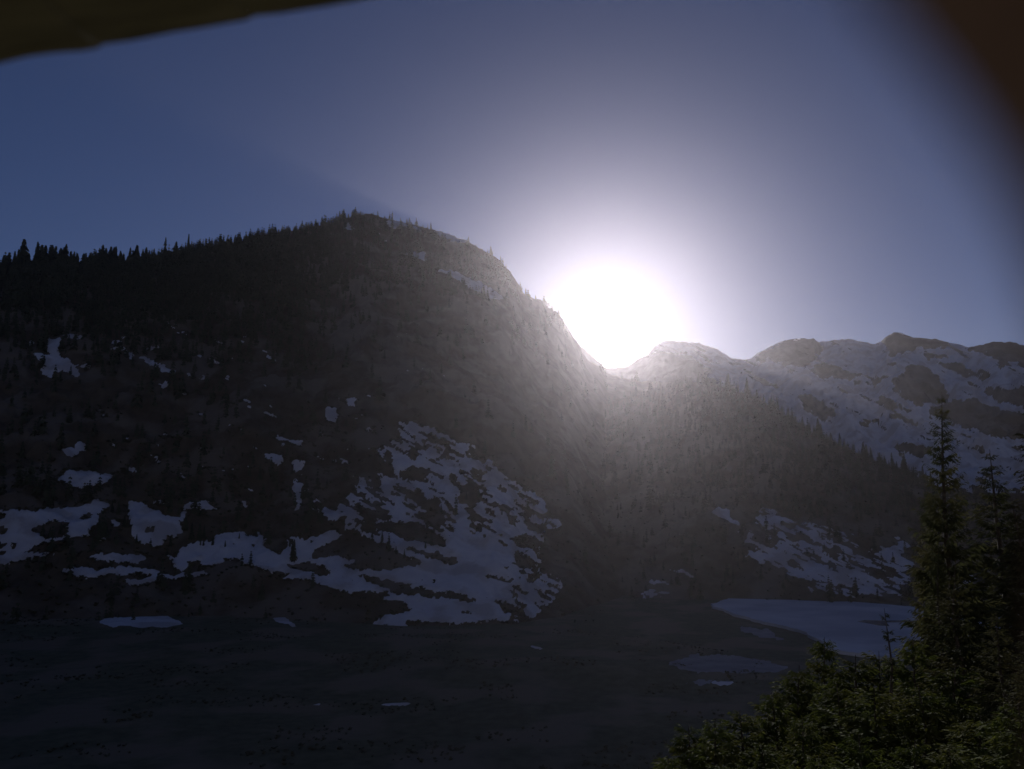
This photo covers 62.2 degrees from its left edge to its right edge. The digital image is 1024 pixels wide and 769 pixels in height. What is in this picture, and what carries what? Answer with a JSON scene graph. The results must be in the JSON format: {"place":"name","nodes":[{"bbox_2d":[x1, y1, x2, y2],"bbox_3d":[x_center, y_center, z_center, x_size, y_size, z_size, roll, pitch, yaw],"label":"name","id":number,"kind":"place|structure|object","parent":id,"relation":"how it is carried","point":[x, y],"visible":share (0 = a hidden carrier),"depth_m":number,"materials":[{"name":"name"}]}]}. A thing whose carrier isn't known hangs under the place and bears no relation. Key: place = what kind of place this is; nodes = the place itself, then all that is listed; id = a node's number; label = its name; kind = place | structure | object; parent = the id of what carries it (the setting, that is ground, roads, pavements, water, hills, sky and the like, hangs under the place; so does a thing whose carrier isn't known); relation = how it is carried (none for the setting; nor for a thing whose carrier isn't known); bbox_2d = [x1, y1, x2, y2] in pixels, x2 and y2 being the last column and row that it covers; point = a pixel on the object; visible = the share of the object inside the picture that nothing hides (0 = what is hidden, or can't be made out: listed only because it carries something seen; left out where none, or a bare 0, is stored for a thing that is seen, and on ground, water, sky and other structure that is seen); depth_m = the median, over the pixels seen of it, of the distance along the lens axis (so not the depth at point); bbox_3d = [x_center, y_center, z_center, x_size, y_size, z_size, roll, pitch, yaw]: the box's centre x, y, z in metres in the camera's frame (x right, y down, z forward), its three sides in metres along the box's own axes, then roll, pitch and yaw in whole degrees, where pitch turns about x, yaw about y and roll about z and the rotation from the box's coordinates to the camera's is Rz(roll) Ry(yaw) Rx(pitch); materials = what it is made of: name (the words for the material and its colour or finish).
{"place":"outdoors","nodes":[
{"label":"outdoors","id":0,"kind":"place"},
{"bbox_2d":[0,213,672,625],"bbox_3d":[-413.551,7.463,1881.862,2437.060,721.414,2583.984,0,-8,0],"label":"mountain","id":1,"kind":"structure","parent":0,"point":[516,381],"depth_m":1083.39,"materials":[{"name":"stone"}]},
{"bbox_2d":[5,252,12,268],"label":"conifer","id":2,"kind":"object","parent":1,"relation":"on","point":[9,259],"visible":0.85,"depth_m":1359.55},
{"bbox_2d":[11,251,16,264],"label":"conifer","id":3,"kind":"object","parent":1,"relation":"on","point":[14,258],"visible":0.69,"depth_m":1365.12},
{"bbox_2d":[19,245,24,265],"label":"conifer","id":4,"kind":"object","parent":1,"relation":"on","point":[22,248],"visible":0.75,"depth_m":1372.26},
{"bbox_2d":[18,239,32,267],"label":"conifer","id":5,"kind":"object","parent":1,"relation":"on","point":[25,252],"visible":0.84,"depth_m":1376.00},
{"bbox_2d":[34,244,41,264],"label":"conifer","id":6,"kind":"object","parent":1,"relation":"on","point":[38,254],"visible":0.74,"depth_m":1390.48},
{"bbox_2d":[38,245,44,261],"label":"conifer","id":7,"kind":"object","parent":1,"relation":"on","point":[41,250],"visible":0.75,"depth_m":1395.62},
{"bbox_2d":[40,523,45,535],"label":"conifer","id":8,"kind":"object","parent":1,"relation":"on","point":[43,531],"visible":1,"depth_m":807.97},
{"bbox_2d":[42,245,47,260],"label":"conifer","id":9,"kind":"object","parent":1,"relation":"on","point":[45,249],"visible":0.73,"depth_m":1400.35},
{"bbox_2d":[46,245,54,263],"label":"conifer","id":10,"kind":"object","parent":1,"relation":"on","point":[49,255],"visible":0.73,"depth_m":1404.64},
{"bbox_2d":[48,245,55,265],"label":"conifer","id":11,"kind":"object","parent":1,"relation":"on","point":[52,251],"visible":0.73,"depth_m":1406.84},
{"bbox_2d":[0,499,109,564],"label":"snow patch","id":12,"kind":"object","parent":1,"relation":"on","point":[20,524],"visible":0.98,"depth_m":819.39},
{"bbox_2d":[53,246,58,261],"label":"conifer","id":13,"kind":"object","parent":1,"relation":"on","point":[56,252],"visible":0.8,"depth_m":1412.07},
{"bbox_2d":[58,248,64,260],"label":"conifer","id":14,"kind":"object","parent":1,"relation":"on","point":[60,253],"visible":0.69,"depth_m":1418.62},
{"bbox_2d":[33,337,90,377],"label":"snow patch","id":15,"kind":"object","parent":1,"relation":"on","point":[53,359],"visible":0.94,"depth_m":1155.07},
{"bbox_2d":[60,247,66,262],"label":"conifer","id":16,"kind":"object","parent":1,"relation":"on","point":[65,257],"visible":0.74,"depth_m":1421.31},
{"bbox_2d":[63,244,69,261],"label":"conifer","id":17,"kind":"object","parent":1,"relation":"on","point":[67,251],"visible":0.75,"depth_m":1423.64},
{"bbox_2d":[62,334,81,338],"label":"snow patch","id":18,"kind":"object","parent":1,"relation":"on","point":[72,336],"visible":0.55,"depth_m":1226.18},
{"bbox_2d":[62,441,85,456],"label":"snow patch","id":19,"kind":"object","parent":1,"relation":"on","point":[71,451],"visible":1,"depth_m":975.13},
{"bbox_2d":[58,469,112,488],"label":"snow patch","id":20,"kind":"object","parent":1,"relation":"on","point":[80,478],"visible":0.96,"depth_m":927.92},
{"bbox_2d":[100,245,106,264],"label":"conifer","id":21,"kind":"object","parent":1,"relation":"on","point":[102,252],"visible":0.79,"depth_m":1466.63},
{"bbox_2d":[106,246,114,262],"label":"conifer","id":22,"kind":"object","parent":1,"relation":"on","point":[110,253],"visible":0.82,"depth_m":1476.37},
{"bbox_2d":[111,519,119,525],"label":"snow patch","id":23,"kind":"object","parent":1,"relation":"on","point":[115,523],"visible":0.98,"depth_m":862.28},
{"bbox_2d":[114,247,118,261],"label":"conifer","id":24,"kind":"object","parent":1,"relation":"on","point":[116,253],"visible":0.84,"depth_m":1483.15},
{"bbox_2d":[112,336,133,358],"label":"snow patch","id":25,"kind":"object","parent":1,"relation":"on","point":[130,354],"visible":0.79,"depth_m":1214.88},
{"bbox_2d":[133,245,139,260],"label":"conifer","id":26,"kind":"object","parent":1,"relation":"on","point":[136,250],"visible":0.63,"depth_m":1508.38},
{"bbox_2d":[139,356,175,372],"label":"snow patch","id":27,"kind":"object","parent":1,"relation":"on","point":[152,363],"visible":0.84,"depth_m":1182.66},
{"bbox_2d":[163,237,167,253],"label":"conifer","id":28,"kind":"object","parent":1,"relation":"on","point":[165,245],"visible":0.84,"depth_m":1544.21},
{"bbox_2d":[128,500,216,546],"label":"snow patch","id":29,"kind":"object","parent":1,"relation":"on","point":[142,516],"visible":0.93,"depth_m":869.40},
{"bbox_2d":[183,513,188,530],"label":"conifer","id":30,"kind":"object","parent":1,"relation":"on","point":[185,523],"visible":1,"depth_m":874.15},
{"bbox_2d":[202,525,205,539],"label":"conifer","id":31,"kind":"object","parent":1,"relation":"on","point":[204,535],"visible":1,"depth_m":872.21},
{"bbox_2d":[264,453,282,465],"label":"snow patch","id":32,"kind":"object","parent":1,"relation":"on","point":[277,459],"visible":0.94,"depth_m":1015.50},
{"bbox_2d":[29,233,544,554],"bbox_3d":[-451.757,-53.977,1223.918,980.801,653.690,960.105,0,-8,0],"label":"snow remnants","id":33,"kind":"object","parent":1,"relation":"on","point":[244,502],"visible":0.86,"depth_m":1060.05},
{"bbox_2d":[276,435,302,445],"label":"snow patch","id":34,"kind":"object","parent":1,"relation":"on","point":[297,442],"visible":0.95,"depth_m":1052.84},
{"bbox_2d":[290,543,294,562],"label":"conifer","id":35,"kind":"object","parent":1,"relation":"on","point":[292,557],"visible":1,"depth_m":823.15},
{"bbox_2d":[293,539,297,560],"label":"conifer","id":36,"kind":"object","parent":1,"relation":"on","point":[294,548],"visible":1,"depth_m":827.02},
{"bbox_2d":[292,459,304,471],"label":"snow patch","id":37,"kind":"object","parent":1,"relation":"on","point":[297,465],"visible":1,"depth_m":1004.12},
{"bbox_2d":[292,479,308,509],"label":"snow patch","id":38,"kind":"object","parent":1,"relation":"on","point":[296,487],"visible":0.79,"depth_m":966.68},
{"bbox_2d":[0,389,617,625],"bbox_3d":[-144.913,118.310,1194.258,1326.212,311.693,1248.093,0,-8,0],"label":"shrubs","id":39,"kind":"object","parent":1,"relation":"on","point":[123,470],"visible":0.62,"depth_m":884.90,"materials":[{"name":"green plant"}]},
{"bbox_2d":[62,421,562,625],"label":"snow patch","id":40,"kind":"object","parent":1,"relation":"on","point":[479,556],"visible":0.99,"depth_m":835.73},
{"bbox_2d":[325,406,337,422],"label":"snow patch","id":41,"kind":"object","parent":1,"relation":"on","point":[331,414],"visible":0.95,"depth_m":1104.27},
{"bbox_2d":[0,207,695,623],"bbox_3d":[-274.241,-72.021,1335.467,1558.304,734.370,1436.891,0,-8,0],"label":"forest","id":42,"kind":"object","parent":1,"relation":"on","point":[184,267],"visible":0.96,"depth_m":1344.37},
{"bbox_2d":[346,397,355,406],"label":"snow patch","id":43,"kind":"object","parent":1,"relation":"on","point":[351,401],"visible":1,"depth_m":1145.07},
{"bbox_2d":[405,251,425,260],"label":"snow patch","id":44,"kind":"object","parent":1,"relation":"on","point":[421,254],"visible":0.61,"depth_m":1700.47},
{"bbox_2d":[434,231,466,242],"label":"snow patch","id":45,"kind":"object","parent":1,"relation":"on","point":[448,236],"visible":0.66,"depth_m":1816.68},
{"bbox_2d":[438,269,502,298],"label":"snow patch","id":46,"kind":"object","parent":1,"relation":"on","point":[456,275],"visible":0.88,"depth_m":1645.32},
{"bbox_2d":[0,596,1023,768],"bbox_3d":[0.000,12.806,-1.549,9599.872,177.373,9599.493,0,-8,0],"label":"ground","id":47,"kind":"structure","parent":0,"point":[588,709],"depth_m":457.55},
{"bbox_2d":[100,616,182,627],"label":"snow patch","id":48,"kind":"object","parent":47,"relation":"on","point":[153,621],"visible":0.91,"depth_m":691.18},
{"bbox_2d":[273,617,295,626],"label":"snow patch","id":49,"kind":"object","parent":47,"relation":"on","point":[284,620],"visible":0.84,"depth_m":709.55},
{"bbox_2d":[0,597,765,768],"bbox_3d":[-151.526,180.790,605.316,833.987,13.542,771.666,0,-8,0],"label":"shrubs","id":50,"kind":"object","parent":47,"relation":"on","point":[659,754],"visible":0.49,"depth_m":461.55,"materials":[{"name":"green plant"}]},
{"bbox_2d":[382,703,409,705],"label":"snow patch","id":51,"kind":"object","parent":47,"relation":"on","point":[394,704],"visible":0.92,"depth_m":425.94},
{"bbox_2d":[0,0,1023,232],"bbox_3d":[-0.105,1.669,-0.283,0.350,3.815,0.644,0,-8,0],"label":"wooden shelter","id":52,"kind":"object","parent":47,"relation":"on","point":[968,55],"visible":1,"depth_m":0.03,"materials":[{"name":"brown wood"}]},
{"bbox_2d":[653,756,686,768],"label":"conifer","id":53,"kind":"object","parent":47,"relation":"on","point":[665,761],"visible":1,"depth_m":31.71,"materials":[{"name":"green plant"}]},
{"bbox_2d":[650,724,711,768],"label":"conifer","id":54,"kind":"object","parent":47,"relation":"on","point":[681,746],"visible":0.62,"depth_m":37.09,"materials":[{"name":"green plant"}]},
{"bbox_2d":[693,679,712,685],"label":"slush patch","id":55,"kind":"object","parent":47,"relation":"on","point":[700,682],"visible":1,"depth_m":474.68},
{"bbox_2d":[681,720,752,768],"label":"conifer","id":56,"kind":"object","parent":47,"relation":"on","point":[717,758],"visible":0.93,"depth_m":34.99,"materials":[{"name":"green plant"}]},
{"bbox_2d":[704,763,733,768],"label":"conifer","id":57,"kind":"object","parent":47,"relation":"on","point":[715,767],"visible":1,"depth_m":24.98,"materials":[{"name":"green plant"}]},
{"bbox_2d":[712,680,733,685],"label":"snow patch","id":58,"kind":"object","parent":47,"relation":"on","point":[720,683],"visible":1,"depth_m":471.02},
{"bbox_2d":[669,653,787,673],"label":"slush patch","id":59,"kind":"object","parent":47,"relation":"on","point":[716,663],"visible":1,"depth_m":524.02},
{"bbox_2d":[706,710,785,768],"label":"conifer","id":60,"kind":"object","parent":47,"relation":"on","point":[749,742],"visible":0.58,"depth_m":36.88,"materials":[{"name":"green plant"}]},
{"bbox_2d":[740,626,783,639],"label":"slush patch","id":61,"kind":"object","parent":47,"relation":"on","point":[766,633],"visible":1,"depth_m":673.67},
{"bbox_2d":[735,744,795,768],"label":"conifer","id":62,"kind":"object","parent":47,"relation":"on","point":[763,760],"visible":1,"depth_m":23.69,"materials":[{"name":"green plant"}]},
{"bbox_2d":[738,691,828,768],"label":"conifer","id":63,"kind":"object","parent":47,"relation":"on","point":[769,727],"visible":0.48,"depth_m":40.02,"materials":[{"name":"green plant"}]},
{"bbox_2d":[751,666,833,756],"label":"conifer","id":64,"kind":"object","parent":47,"relation":"on","point":[798,678],"visible":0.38,"depth_m":47.28,"materials":[{"name":"green plant"}]},
{"bbox_2d":[771,718,849,768],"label":"conifer","id":65,"kind":"object","parent":47,"relation":"on","point":[799,756],"visible":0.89,"depth_m":25.12,"materials":[{"name":"green plant"}]},
{"bbox_2d":[785,637,850,745],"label":"conifer","id":66,"kind":"object","parent":47,"relation":"on","point":[829,654],"visible":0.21,"depth_m":56.14,"materials":[{"name":"green plant"}]},
{"bbox_2d":[802,757,838,768],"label":"conifer","id":67,"kind":"object","parent":47,"relation":"on","point":[814,764],"visible":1,"depth_m":19.68,"materials":[{"name":"green plant"}]},
{"bbox_2d":[789,684,888,768],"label":"conifer","id":68,"kind":"object","parent":47,"relation":"on","point":[824,714],"visible":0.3,"depth_m":28.82,"materials":[{"name":"green plant"}]},
{"bbox_2d":[805,655,893,756],"bbox_3d":[16.809,22.588,40.159,11.722,18.963,12.436,-3,-8,19],"label":"conifer","id":69,"kind":"object","parent":47,"relation":"on","point":[840,682],"visible":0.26,"depth_m":41.06,"materials":[{"name":"green plant"}]},
{"bbox_2d":[827,733,896,768],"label":"conifer","id":70,"kind":"object","parent":47,"relation":"on","point":[866,754],"visible":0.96,"depth_m":20.38,"materials":[{"name":"green plant"}]},
{"bbox_2d":[833,651,908,752],"bbox_3d":[18.135,23.069,41.243,11.708,19.518,11.884,2,-8,-15],"label":"conifer","id":71,"kind":"object","parent":47,"relation":"on","point":[880,685],"visible":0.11,"depth_m":42.41,"materials":[{"name":"green plant"}]},
{"bbox_2d":[820,688,923,768],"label":"conifer","id":72,"kind":"object","parent":47,"relation":"on","point":[855,727],"visible":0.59,"depth_m":26.54,"materials":[{"name":"green plant"}]},
{"bbox_2d":[877,609,906,752],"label":"conifer","id":73,"kind":"object","parent":47,"relation":"on","point":[891,663],"visible":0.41,"depth_m":31.88,"materials":[{"name":"green plant"}]},
{"bbox_2d":[859,641,945,741],"bbox_3d":[17.368,20.017,35.848,10.644,17.920,10.882,-3,-8,19],"label":"conifer","id":74,"kind":"object","parent":47,"relation":"on","point":[906,677],"visible":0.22,"depth_m":36.59,"materials":[{"name":"green plant"}]},
{"bbox_2d":[878,740,942,768],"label":"conifer","id":75,"kind":"object","parent":47,"relation":"on","point":[914,753],"visible":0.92,"depth_m":18.19,"materials":[{"name":"green plant"}]},
{"bbox_2d":[848,683,986,768],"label":"conifer","id":76,"kind":"object","parent":47,"relation":"on","point":[930,733],"visible":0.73,"depth_m":24.91,"materials":[{"name":"green plant"}]},
{"bbox_2d":[901,493,949,698],"bbox_3d":[25.278,21.415,49.691,7.781,30.624,7.772,-7,-11,43],"label":"conifer","id":77,"kind":"object","parent":47,"relation":"on","point":[916,605],"visible":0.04,"depth_m":51.23,"materials":[{"name":"green plant"}]},
{"bbox_2d":[916,545,971,702],"bbox_3d":[19.627,17.968,37.422,6.391,21.893,6.342,3,-9,-21],"label":"conifer","id":78,"kind":"object","parent":47,"relation":"on","point":[937,596],"visible":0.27,"depth_m":38.45,"materials":[{"name":"green plant"}]},
{"bbox_2d":[895,665,1001,762],"bbox_3d":[13.955,15.455,25.856,9.488,13.373,10.066,2,-8,-17],"label":"conifer","id":79,"kind":"object","parent":47,"relation":"on","point":[956,691],"visible":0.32,"depth_m":26.38,"materials":[{"name":"green plant"}]},
{"bbox_2d":[922,747,977,768],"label":"conifer","id":80,"kind":"object","parent":47,"relation":"on","point":[957,764],"visible":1,"depth_m":16.19,"materials":[{"name":"green plant"}]},
{"bbox_2d":[896,392,1011,711],"bbox_3d":[20.953,15.046,39.508,9.192,29.613,9.262,-4,-9,29],"label":"conifer","id":81,"kind":"object","parent":47,"relation":"on","point":[949,551],"visible":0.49,"depth_m":40.17,"materials":[{"name":"green plant"}]},
{"bbox_2d":[915,566,1020,741],"bbox_3d":[17.408,16.307,32.285,8.927,18.818,8.546,1,-8,-7],"label":"conifer","id":82,"kind":"object","parent":47,"relation":"on","point":[961,652],"visible":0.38,"depth_m":32.79,"materials":[{"name":"green plant"}]},
{"bbox_2d":[927,715,1017,768],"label":"conifer","id":83,"kind":"object","parent":47,"relation":"on","point":[962,734],"visible":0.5,"depth_m":19.41,"materials":[{"name":"green plant"}]},
{"bbox_2d":[954,702,1023,768],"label":"conifer","id":84,"kind":"object","parent":47,"relation":"on","point":[1007,738],"visible":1,"depth_m":17.50,"materials":[{"name":"green plant"}]},
{"bbox_2d":[957,449,1023,649],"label":"conifer","id":85,"kind":"object","parent":47,"relation":"on","point":[990,563],"visible":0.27,"depth_m":44.73,"materials":[{"name":"green plant"}]},
{"bbox_2d":[960,499,1023,721],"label":"conifer","id":86,"kind":"object","parent":47,"relation":"on","point":[1011,617],"visible":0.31,"depth_m":33.55,"materials":[{"name":"green plant"}]},
{"bbox_2d":[967,616,1023,754],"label":"conifer","id":87,"kind":"object","parent":47,"relation":"on","point":[990,705],"visible":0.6,"depth_m":25.27,"materials":[{"name":"green plant"}]},
{"bbox_2d":[972,413,1023,696],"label":"conifer","id":88,"kind":"object","parent":47,"relation":"on","point":[1013,644],"visible":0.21,"depth_m":33.36,"materials":[{"name":"green plant"}]},
{"bbox_2d":[983,632,1023,765],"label":"conifer","id":89,"kind":"object","parent":47,"relation":"on","point":[1019,694],"visible":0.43,"depth_m":21.49,"materials":[{"name":"green plant"}]},
{"bbox_2d":[0,0,1023,367],"label":"sky","id":90,"kind":"structure","parent":0,"point":[739,179],"materials":[{"name":"blue"}]},
{"bbox_2d":[533,298,1023,513],"bbox_3d":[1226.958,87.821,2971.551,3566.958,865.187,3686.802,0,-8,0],"label":"mountain range","id":91,"kind":"structure","parent":0,"point":[919,385],"depth_m":2287.42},
{"bbox_2d":[641,332,1023,492],"bbox_3d":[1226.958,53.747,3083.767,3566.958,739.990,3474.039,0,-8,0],"label":"snow field","id":92,"kind":"structure","parent":91,"relation":"on","point":[868,359],"depth_m":2173.73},
{"bbox_2d":[897,438,1019,511],"bbox_3d":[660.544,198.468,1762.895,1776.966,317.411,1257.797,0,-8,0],"label":"forest","id":93,"kind":"object","parent":91,"relation":"on","point":[1009,498],"visible":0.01,"depth_m":1814.79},
{"bbox_2d":[601,381,1023,605],"bbox_3d":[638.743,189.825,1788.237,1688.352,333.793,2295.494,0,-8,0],"label":"wooded spur","id":94,"kind":"structure","parent":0,"point":[751,585],"depth_m":1091.70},
{"bbox_2d":[641,589,668,597],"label":"snow patch","id":95,"kind":"object","parent":94,"relation":"on","point":[650,592],"visible":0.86,"depth_m":924.04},
{"bbox_2d":[649,579,668,584],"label":"snow patch","id":96,"kind":"object","parent":94,"relation":"on","point":[651,581],"visible":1,"depth_m":952.14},
{"bbox_2d":[674,569,693,577],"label":"snow patch","id":97,"kind":"object","parent":94,"relation":"on","point":[683,571],"visible":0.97,"depth_m":965.88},
{"bbox_2d":[712,507,739,524],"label":"snow patch","id":98,"kind":"object","parent":94,"relation":"on","point":[721,512],"visible":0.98,"depth_m":1086.51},
{"bbox_2d":[726,373,730,388],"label":"conifer","id":99,"kind":"object","parent":94,"relation":"on","point":[728,383],"visible":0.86,"depth_m":1505.47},
{"bbox_2d":[775,396,779,413],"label":"conifer","id":100,"kind":"object","parent":94,"relation":"on","point":[777,409],"visible":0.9,"depth_m":1405.89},
{"bbox_2d":[593,373,1023,604],"bbox_3d":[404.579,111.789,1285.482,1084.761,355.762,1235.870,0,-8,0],"label":"forest","id":101,"kind":"object","parent":94,"relation":"on","point":[856,467],"visible":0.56,"depth_m":1222.89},
{"bbox_2d":[605,385,1023,603],"bbox_3d":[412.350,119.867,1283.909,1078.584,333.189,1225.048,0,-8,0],"label":"shrubs","id":102,"kind":"object","parent":94,"relation":"on","point":[788,580],"visible":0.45,"depth_m":1088.04,"materials":[{"name":"green plant"}]},
{"bbox_2d":[815,418,819,435],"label":"conifer","id":103,"kind":"object","parent":94,"relation":"on","point":[817,431],"visible":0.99,"depth_m":1338.65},
{"bbox_2d":[818,423,823,437],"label":"conifer","id":104,"kind":"object","parent":94,"relation":"on","point":[821,433],"visible":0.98,"depth_m":1328.65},
{"bbox_2d":[745,507,913,597],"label":"snow patch","id":105,"kind":"object","parent":94,"relation":"on","point":[812,569],"visible":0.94,"depth_m":961.18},
{"bbox_2d":[837,433,841,446],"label":"conifer","id":106,"kind":"object","parent":94,"relation":"on","point":[839,442],"visible":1,"depth_m":1309.05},
{"bbox_2d":[860,442,867,458],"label":"conifer","id":107,"kind":"object","parent":94,"relation":"on","point":[863,453],"visible":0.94,"depth_m":1274.60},
{"bbox_2d":[900,451,907,472],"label":"conifer","id":108,"kind":"object","parent":94,"relation":"on","point":[903,461],"visible":0.84,"depth_m":1228.28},
{"bbox_2d":[711,598,1000,660],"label":"lake","id":109,"kind":"structure","parent":0,"point":[842,627],"depth_m":733.41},
{"bbox_2d":[859,620,913,625],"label":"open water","id":110,"kind":"structure","parent":0,"point":[879,622],"depth_m":719.37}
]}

